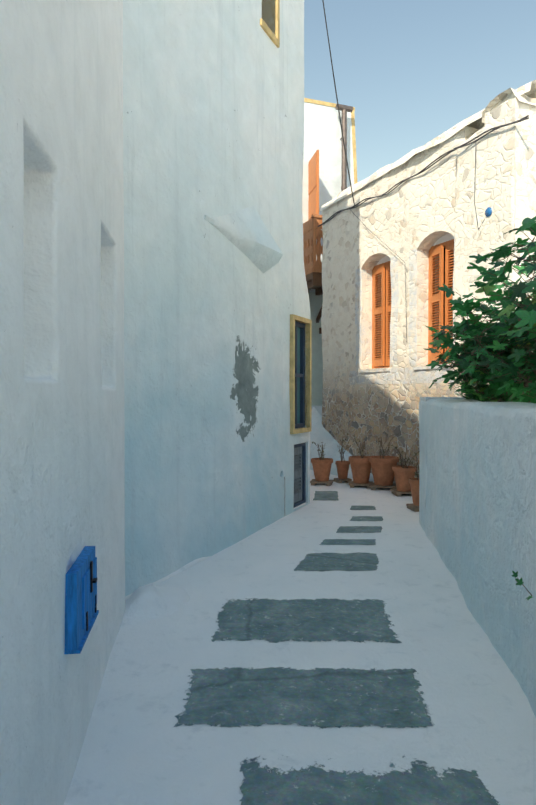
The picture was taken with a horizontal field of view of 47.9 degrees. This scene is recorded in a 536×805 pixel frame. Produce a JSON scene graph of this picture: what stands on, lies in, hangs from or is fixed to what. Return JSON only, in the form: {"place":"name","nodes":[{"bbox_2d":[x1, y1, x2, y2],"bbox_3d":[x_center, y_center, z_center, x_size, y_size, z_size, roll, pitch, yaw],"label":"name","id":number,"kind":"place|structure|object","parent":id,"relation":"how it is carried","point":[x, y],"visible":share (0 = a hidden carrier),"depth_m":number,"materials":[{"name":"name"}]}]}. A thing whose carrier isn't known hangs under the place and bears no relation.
{"place":"outdoors","nodes":[
{"label":"outdoors","id":0,"kind":"place"},
{"bbox_2d":[122,0,124,554],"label":"building wall","id":1,"kind":"structure","parent":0,"point":[123,193],"depth_m":3.90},
{"bbox_2d":[64,470,535,804],"bbox_3d":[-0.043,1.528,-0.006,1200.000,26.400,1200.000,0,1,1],"label":"ground","id":2,"kind":"structure","parent":0,"point":[138,748],"depth_m":3.12,"materials":[{"name":"white paint"}]},
{"bbox_2d":[0,0,124,804],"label":"building wall","id":3,"kind":"structure","parent":2,"relation":"on","point":[61,335],"depth_m":2.07,"materials":[{"name":"paint"}]},
{"bbox_2d":[64,546,98,653],"bbox_3d":[-0.725,0.753,2.357,0.058,0.287,0.403,0,1,-6],"label":"utility box door","id":4,"kind":"structure","parent":3,"relation":"attached to","point":[79,600],"depth_m":2.23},
{"bbox_2d":[86,561,96,630],"bbox_3d":[-0.694,0.749,2.400,0.022,0.240,0.207,0,1,-6],"label":"door hinge","id":5,"kind":"object","parent":4,"relation":"attached to","point":[93,580],"visible":0.88,"depth_m":2.38,"materials":[{"name":"metal"}]},
{"bbox_2d":[122,583,189,621],"bbox_3d":[-0.780,1.299,4.056,0.635,0.158,0.474,-1,1,-38],"label":"plaster heap","id":6,"kind":"object","parent":2,"relation":"on","point":[149,601],"visible":0.94,"depth_m":3.94,"materials":[{"name":"white paint"}]},
{"bbox_2d":[123,0,309,595],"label":"building wall","id":7,"kind":"structure","parent":2,"relation":"on","point":[213,108],"depth_m":5.10,"materials":[{"name":"paint"}]},
{"bbox_2d":[125,502,306,598],"bbox_3d":[-0.297,1.292,5.651,0.068,0.135,3.804,0,1,25],"label":"wall base","id":8,"kind":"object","parent":7,"relation":"attached to","point":[191,564],"depth_m":4.84,"materials":[{"name":"white paint"}]},
{"bbox_2d":[204,206,282,273],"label":"ledge wall","id":9,"kind":"structure","parent":7,"relation":"attached to","point":[245,231],"depth_m":5.68,"materials":[{"name":"paint"}]},
{"bbox_2d":[260,0,279,47],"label":"window frame","id":10,"kind":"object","parent":7,"relation":"attached to","point":[274,38],"depth_m":6.33,"materials":[{"name":"yellow wood"}]},
{"bbox_2d":[294,442,305,507],"bbox_3d":[0.324,0.854,7.128,0.080,0.750,0.460,0,1,25],"label":"door frame","id":11,"kind":"object","parent":7,"relation":"attached to","point":[303,500],"visible":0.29,"depth_m":7.29,"materials":[{"name":"blue wood"}]},
{"bbox_2d":[294,446,301,502],"bbox_3d":[0.322,0.854,7.129,0.035,0.652,0.362,0,1,25],"label":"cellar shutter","id":12,"kind":"object","parent":11,"relation":"in","point":[297,474],"visible":0.42,"depth_m":7.20,"materials":[{"name":"grey wood"}]},
{"bbox_2d":[294,454,300,492],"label":"cellar shutter slats","id":13,"kind":"object","parent":12,"relation":"attached to","point":[297,465],"visible":0.58,"depth_m":7.16,"materials":[{"name":"grey wood"}]},
{"bbox_2d":[295,321,304,428],"bbox_3d":[0.313,-0.319,7.046,0.070,1.240,0.480,0,1,25],"label":"window frame","id":14,"kind":"object","parent":7,"relation":"in","point":[301,375],"visible":0.4,"depth_m":7.21,"materials":[{"name":"blue wood"}]},
{"bbox_2d":[297,327,299,422],"bbox_3d":[0.299,-0.320,7.052,0.010,1.140,0.380,0,1,25],"label":"window glass","id":15,"kind":"object","parent":14,"relation":"in","point":[298,372],"visible":0.29,"depth_m":7.18,"materials":[{"name":"black glass"}]},
{"bbox_2d":[289,314,311,433],"bbox_3d":[0.361,-0.319,7.024,0.095,1.340,0.580,0,1,25],"label":"window frame","id":16,"kind":"object","parent":7,"relation":"attached to","point":[308,355],"visible":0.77,"depth_m":7.09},
{"bbox_2d":[174,667,434,728],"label":"slab","id":17,"kind":"structure","parent":2,"relation":"in","point":[320,697],"depth_m":2.87,"materials":[{"name":"grey stone"}]},
{"bbox_2d":[212,598,400,642],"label":"slab","id":18,"kind":"structure","parent":2,"relation":"in","point":[309,620],"depth_m":3.79,"materials":[{"name":"grey stone"}]},
{"bbox_2d":[312,406,321,416],"bbox_3d":[1.704,0.835,12.085,1.600,1.550,0.450,0,1,-21],"label":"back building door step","id":19,"kind":"object","parent":2,"relation":"on","point":[318,409],"visible":0.14,"depth_m":11.68,"materials":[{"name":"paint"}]},
{"bbox_2d":[309,292,322,405],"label":"wall","id":20,"kind":"structure","parent":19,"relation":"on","point":[316,302],"depth_m":12.01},
{"bbox_2d":[311,442,332,480],"bbox_3d":[0.778,0.841,8.695,0.326,0.567,0.322,0,1,1],"label":"pot","id":21,"kind":"object","parent":2,"relation":"on","point":[321,469],"depth_m":8.60,"materials":[{"name":"orange ceramic"}]},
{"bbox_2d":[310,479,333,485],"bbox_3d":[0.778,1.153,8.701,0.310,0.052,0.279,0,1,13],"label":"pot pallet","id":22,"kind":"object","parent":2,"relation":"on","point":[327,483],"visible":0.88,"depth_m":8.59,"materials":[{"name":"brown wood"}]},
{"bbox_2d":[313,491,337,500],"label":"slab","id":23,"kind":"structure","parent":2,"relation":"in","point":[326,495],"depth_m":7.84,"materials":[{"name":"grey stone"}]},
{"bbox_2d":[294,552,378,570],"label":"slab","id":24,"kind":"structure","parent":2,"relation":"in","point":[358,561],"depth_m":4.99,"materials":[{"name":"grey stone"}]},
{"bbox_2d":[310,407,373,481],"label":"wall","id":25,"kind":"structure","parent":2,"relation":"on","point":[319,433],"depth_m":10.16,"materials":[{"name":"paint"}]},
{"bbox_2d":[334,478,351,482],"bbox_3d":[1.100,1.146,8.877,0.210,0.052,0.189,0,1,-15],"label":"pot pallet","id":26,"kind":"object","parent":2,"relation":"on","point":[338,480],"visible":0.9,"depth_m":8.80,"materials":[{"name":"brown wood"}]},
{"bbox_2d":[335,434,354,478],"bbox_3d":[1.128,0.775,8.902,0.218,0.683,0.305,1,1,42],"label":"pot","id":27,"kind":"object","parent":26,"relation":"on","point":[342,468],"depth_m":8.81,"materials":[{"name":"orange ceramic"}]},
{"bbox_2d":[320,539,375,544],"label":"slab","id":28,"kind":"structure","parent":2,"relation":"in","point":[348,542],"depth_m":5.60,"materials":[{"name":"grey stone"}]},
{"bbox_2d":[336,526,381,532],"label":"slab","id":29,"kind":"structure","parent":2,"relation":"in","point":[357,529],"depth_m":6.08,"materials":[{"name":"grey stone"}]},
{"bbox_2d":[348,437,373,483],"bbox_3d":[1.317,0.784,8.528,0.357,0.693,0.353,0,1,1],"label":"pot","id":30,"kind":"object","parent":2,"relation":"on","point":[360,468],"depth_m":8.42,"materials":[{"name":"orange ceramic"}]},
{"bbox_2d":[349,481,372,487],"bbox_3d":[1.316,1.160,8.535,0.340,0.052,0.306,0,1,10],"label":"pot pallet","id":31,"kind":"object","parent":2,"relation":"on","point":[352,484],"visible":0.67,"depth_m":8.41,"materials":[{"name":"brown wood"}]},
{"bbox_2d":[350,506,375,509],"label":"slab","id":32,"kind":"structure","parent":2,"relation":"in","point":[362,508],"depth_m":7.06,"materials":[{"name":"grey stone"}]},
{"bbox_2d":[350,516,382,520],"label":"slab","id":33,"kind":"structure","parent":2,"relation":"in","point":[366,518],"depth_m":6.56,"materials":[{"name":"grey stone"}]},
{"bbox_2d":[239,755,498,804],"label":"slab","id":34,"kind":"structure","parent":2,"relation":"in","point":[419,785],"depth_m":2.25,"materials":[{"name":"grey stone"}]},
{"bbox_2d":[369,483,396,489],"bbox_3d":[1.605,1.166,8.372,0.400,0.052,0.360,0,1,10],"label":"pot pallet","id":35,"kind":"object","parent":2,"relation":"on","point":[374,486],"visible":0.56,"depth_m":8.22,"materials":[{"name":"brown wood"}]},
{"bbox_2d":[369,434,398,485],"bbox_3d":[1.605,0.776,8.365,0.420,0.722,0.416,0,1,1],"label":"pot","id":36,"kind":"object","parent":2,"relation":"on","point":[382,472],"depth_m":8.24,"materials":[{"name":"orange ceramic"}]},
{"bbox_2d":[321,126,479,482],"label":"stone wall","id":37,"kind":"structure","parent":2,"relation":"on","point":[410,222],"depth_m":8.73,"materials":[{"name":"beige stone"}]},
{"bbox_2d":[359,368,389,372],"bbox_3d":[1.726,-0.483,9.089,0.330,0.053,0.820,0,1,-23],"label":"window sill","id":38,"kind":"structure","parent":37,"relation":"attached to","point":[373,370],"depth_m":8.99,"materials":[{"name":"white stone"}]},
{"bbox_2d":[372,261,390,368],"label":"stone window shutter frames","id":39,"kind":"structure","parent":37,"relation":"on","point":[384,361],"depth_m":9.12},
{"bbox_2d":[374,271,390,358],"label":"shutter slats","id":40,"kind":"object","parent":39,"relation":"in","point":[378,356],"visible":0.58,"depth_m":9.22,"materials":[{"name":"orange wood"}]},
{"bbox_2d":[375,256,390,265],"bbox_3d":[1.817,-2.152,9.098,0.050,0.150,0.780,0,1,-23],"label":"window arch","id":41,"kind":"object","parent":37,"relation":"attached to","point":[384,259],"visible":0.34,"depth_m":9.15,"materials":[{"name":"white paint"}]},
{"bbox_2d":[317,115,528,338],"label":"stone house cables","id":42,"kind":"object","parent":37,"relation":"attached to","point":[444,155],"visible":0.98,"depth_m":7.69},
{"bbox_2d":[320,80,535,210],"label":"roof edge","id":43,"kind":"object","parent":37,"relation":"on","point":[527,89],"visible":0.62,"depth_m":7.60,"materials":[{"name":"white paint"}]},
{"bbox_2d":[413,364,452,369],"bbox_3d":[2.261,-0.460,7.844,0.330,0.053,0.770,0,1,-23],"label":"window sill","id":44,"kind":"structure","parent":37,"relation":"attached to","point":[421,367],"depth_m":7.92,"materials":[{"name":"white stone"}]},
{"bbox_2d":[428,239,453,363],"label":"stone window shutter frames","id":45,"kind":"structure","parent":37,"relation":"on","point":[438,249],"depth_m":7.88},
{"bbox_2d":[431,251,453,353],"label":"stone window slats","id":46,"kind":"object","parent":45,"relation":"in","point":[450,313],"visible":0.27,"depth_m":7.93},
{"bbox_2d":[433,233,453,245],"bbox_3d":[2.353,-2.129,7.854,0.050,0.150,0.730,0,1,-23],"label":"window arch","id":47,"kind":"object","parent":37,"relation":"attached to","point":[446,237],"visible":0.34,"depth_m":7.89,"materials":[{"name":"white paint"}]},
{"bbox_2d":[390,489,411,496],"bbox_3d":[1.790,1.184,7.921,0.318,0.052,0.289,0,1,1],"label":"pot pallet","id":48,"kind":"object","parent":2,"relation":"on","point":[395,492],"visible":0.5,"depth_m":7.79,"materials":[{"name":"brown wood"}]},
{"bbox_2d":[392,446,419,491],"bbox_3d":[1.787,0.849,7.915,0.408,0.613,0.312,0,1,1],"label":"pot","id":49,"kind":"object","parent":48,"relation":"on","point":[402,475],"depth_m":7.82,"materials":[{"name":"orange ceramic"}]},
{"bbox_2d":[387,445,418,467],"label":"dry leaves","id":50,"kind":"object","parent":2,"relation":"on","point":[405,457],"visible":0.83,"depth_m":7.89,"materials":[{"name":"brown plant"}]},
{"bbox_2d":[406,504,418,511],"bbox_3d":[1.771,1.220,7.021,0.250,0.052,0.225,0,1,-9],"label":"pot pallet","id":51,"kind":"object","parent":2,"relation":"on","point":[412,507],"visible":0.42,"depth_m":6.93,"materials":[{"name":"brown wood"}]},
{"bbox_2d":[409,456,418,505],"bbox_3d":[1.771,0.878,7.015,0.263,0.626,0.260,0,1,1],"label":"pot","id":52,"kind":"object","parent":2,"relation":"on","point":[414,484],"depth_m":6.96,"materials":[{"name":"orange ceramic"}]},
{"bbox_2d":[419,397,465,521],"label":"wall","id":53,"kind":"structure","parent":2,"relation":"on","point":[422,473],"depth_m":6.10,"materials":[{"name":"paint"}]},
{"bbox_2d":[419,399,535,716],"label":"garden wall","id":54,"kind":"structure","parent":2,"relation":"on","point":[477,522],"depth_m":3.52,"materials":[{"name":"paint"}]},
{"bbox_2d":[424,216,535,599],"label":"ivy plant","id":55,"kind":"object","parent":54,"relation":"attached to","point":[498,386],"depth_m":4.32,"materials":[{"name":"green plant"}]},
{"bbox_2d":[483,98,535,383],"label":"wall","id":56,"kind":"structure","parent":2,"relation":"on","point":[505,148],"depth_m":6.43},
{"bbox_2d":[482,88,535,122],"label":"roof edge","id":57,"kind":"object","parent":56,"relation":"on","point":[502,95],"visible":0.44,"depth_m":6.54,"materials":[{"name":"white paint"}]},
{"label":"stone house","id":58,"kind":"object","parent":2,"relation":"on","visible":0},
{"bbox_2d":[322,0,354,206],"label":"overhead cable","id":59,"kind":"object","parent":58,"relation":"attached to","point":[337,102],"visible":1,"depth_m":7.90,"materials":[{"name":"grey plastic"}]},
{"bbox_2d":[485,207,491,216],"bbox_3d":[2.446,-2.113,6.691,0.010,0.100,0.100,0,1,-23],"label":"house number plate","id":60,"kind":"object","parent":58,"relation":"attached to","point":[488,212],"visible":1,"depth_m":6.68,"materials":[{"name":"blue ceramic"}]},
{"bbox_2d":[385,248,453,362],"bbox_3d":[2.225,-1.278,8.647,0.050,2.300,2.700,0,1,-23],"label":"window shutter","id":61,"kind":"object","parent":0,"point":[443,299],"visible":0.07,"depth_m":8.20,"materials":[{"name":"orange wood"}]},
{"bbox_2d":[304,0,535,182],"label":"sky","id":62,"kind":"structure","parent":0,"point":[411,71],"materials":[{"name":"blue"}]},
{"bbox_2d":[454,119,535,396],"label":"building wall","id":63,"kind":"structure","parent":0,"point":[496,192],"depth_m":6.89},
{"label":"back building","id":64,"kind":"object","parent":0,"visible":0},
{"bbox_2d":[305,272,322,322],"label":"balcony deck beams","id":65,"kind":"structure","parent":64,"relation":"attached to","point":[313,280],"depth_m":11.06,"materials":[{"name":"brown wood"}]},
{"bbox_2d":[303,218,312,274],"bbox_3d":[0.647,-2.847,11.323,0.030,0.980,1.000,0,1,-21],"label":"balcony railing","id":66,"kind":"object","parent":65,"relation":"on","point":[307,240],"visible":0.52,"depth_m":11.06,"materials":[{"name":"orange wood"}]},
{"bbox_2d":[311,214,321,272],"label":"balcony rails","id":67,"kind":"object","parent":65,"relation":"attached to","point":[314,268],"visible":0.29,"depth_m":10.85,"materials":[{"name":"brown wood"}]},
{"bbox_2d":[312,218,322,268],"bbox_3d":[2.184,-2.848,11.388,2.950,0.980,0.030,0,1,-21],"label":"balcony railing","id":68,"kind":"object","parent":65,"relation":"attached to","point":[319,236],"visible":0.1,"depth_m":10.89,"materials":[{"name":"orange wood"}]},
{"bbox_2d":[302,102,353,291],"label":"back building","id":69,"kind":"structure","parent":64,"relation":"on","point":[322,132],"depth_m":12.01,"materials":[{"name":"paint"}]},
{"bbox_2d":[308,150,318,219],"bbox_3d":[0.874,-4.057,11.593,0.050,1.350,0.620,0,1,-11],"label":"balcony door leaf","id":70,"kind":"object","parent":69,"relation":"attached to","point":[313,185],"visible":0.74,"depth_m":11.49,"materials":[{"name":"orange wood"}]},
{"bbox_2d":[304,98,356,183],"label":"wall trim","id":71,"kind":"structure","parent":69,"relation":"attached to","point":[313,101],"depth_m":12.21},
{"bbox_2d":[335,104,352,191],"bbox_3d":[1.495,-4.392,12.035,0.340,3.005,0.220,0,1,-21],"label":"stove pipe","id":72,"kind":"object","parent":69,"relation":"attached to","point":[344,109],"visible":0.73,"depth_m":11.94,"materials":[{"name":"grey metal"}]}
]}

